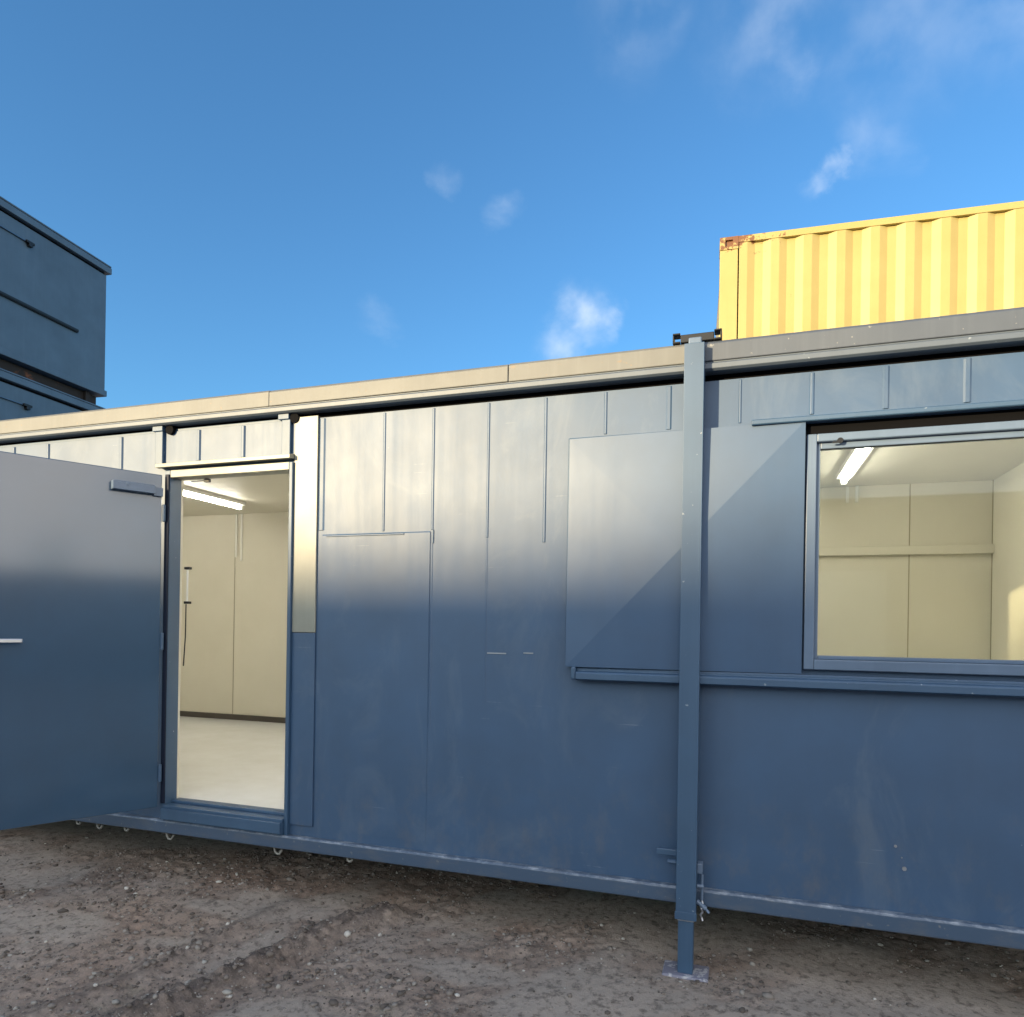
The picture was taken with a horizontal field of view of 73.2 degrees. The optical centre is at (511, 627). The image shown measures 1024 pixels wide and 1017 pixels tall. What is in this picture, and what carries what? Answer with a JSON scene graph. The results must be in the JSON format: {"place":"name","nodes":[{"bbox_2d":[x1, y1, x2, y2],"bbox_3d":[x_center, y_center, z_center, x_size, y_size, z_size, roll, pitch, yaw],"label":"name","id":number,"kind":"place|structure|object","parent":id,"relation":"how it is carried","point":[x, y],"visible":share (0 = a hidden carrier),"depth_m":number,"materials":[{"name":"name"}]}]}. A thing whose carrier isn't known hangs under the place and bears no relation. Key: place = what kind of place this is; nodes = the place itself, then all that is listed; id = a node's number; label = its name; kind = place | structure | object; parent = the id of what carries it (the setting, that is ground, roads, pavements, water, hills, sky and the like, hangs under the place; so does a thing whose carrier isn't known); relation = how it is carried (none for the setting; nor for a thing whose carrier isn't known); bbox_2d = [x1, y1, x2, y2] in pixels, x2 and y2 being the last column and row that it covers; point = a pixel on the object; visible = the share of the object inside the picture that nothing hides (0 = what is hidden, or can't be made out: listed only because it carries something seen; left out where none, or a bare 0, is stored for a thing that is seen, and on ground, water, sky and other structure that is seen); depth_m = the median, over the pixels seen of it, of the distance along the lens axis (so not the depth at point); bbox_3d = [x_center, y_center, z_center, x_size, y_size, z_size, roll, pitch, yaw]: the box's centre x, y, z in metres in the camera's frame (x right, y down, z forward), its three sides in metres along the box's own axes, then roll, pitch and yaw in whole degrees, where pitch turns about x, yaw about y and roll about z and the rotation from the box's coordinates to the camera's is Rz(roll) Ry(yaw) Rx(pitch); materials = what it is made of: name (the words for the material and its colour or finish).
{"place":"outdoors","nodes":[
{"label":"outdoors","id":0,"kind":"place"},
{"bbox_2d":[0,368,105,419],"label":"stacked cabin","id":1,"kind":"object","parent":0,"point":[22,397],"visible":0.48,"depth_m":12.04,"materials":[{"name":"blue metal"}]},
{"bbox_2d":[0,196,111,404],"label":"stacked cabin","id":2,"kind":"object","parent":1,"relation":"on","point":[52,306],"visible":0.93,"depth_m":12.40,"materials":[{"name":"blue metal"}]},
{"bbox_2d":[0,820,1023,1016],"bbox_3d":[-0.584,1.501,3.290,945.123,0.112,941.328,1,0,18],"label":"ground","id":3,"kind":"structure","parent":0,"point":[830,972],"depth_m":3.28,"materials":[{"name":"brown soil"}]},
{"bbox_2d":[0,307,1023,982],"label":"portable cabin","id":4,"kind":"object","parent":3,"relation":"on","point":[688,625],"visible":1,"depth_m":3.44,"materials":[{"name":"blue metal"}]},
{"bbox_2d":[0,451,165,829],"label":"door","id":5,"kind":"structure","parent":4,"relation":"in","point":[81,639],"depth_m":3.75,"materials":[{"name":"paint"}]},
{"bbox_2d":[183,486,245,509],"bbox_3d":[-2.956,-1.214,6.039,0.110,0.075,1.700,1,0,18],"label":"strip light","id":6,"kind":"object","parent":4,"relation":"attached to","point":[210,497],"visible":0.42,"depth_m":6.44,"materials":[{"name":"white plastic"}]},
{"bbox_2d":[836,448,872,484],"bbox_3d":[2.253,-1.133,4.433,0.110,0.075,1.720,1,0,18],"label":"strip light","id":7,"kind":"object","parent":4,"relation":"attached to","point":[852,463],"visible":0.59,"depth_m":4.74,"materials":[{"name":"white plastic"}]},
{"bbox_2d":[803,420,1023,675],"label":"window","id":8,"kind":"structure","parent":4,"relation":"in","point":[1004,430],"depth_m":2.89,"materials":[{"name":"blue paint"}]},
{"bbox_3d":[5.126,0.294,6.850,6.066,2.590,2.447,1,0,15],"label":"shipping container","id":9,"kind":"object","parent":3,"relation":"on","visible":0},
{"bbox_2d":[716,201,1023,339],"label":"shipping container","id":10,"kind":"object","parent":9,"relation":"on","point":[927,265],"visible":0.3,"depth_m":6.12,"materials":[{"name":"yellow metal"}]},
{"bbox_2d":[0,0,1023,408],"label":"sky","id":11,"kind":"structure","parent":0,"point":[274,194],"materials":[{"name":"blue"}]}
]}

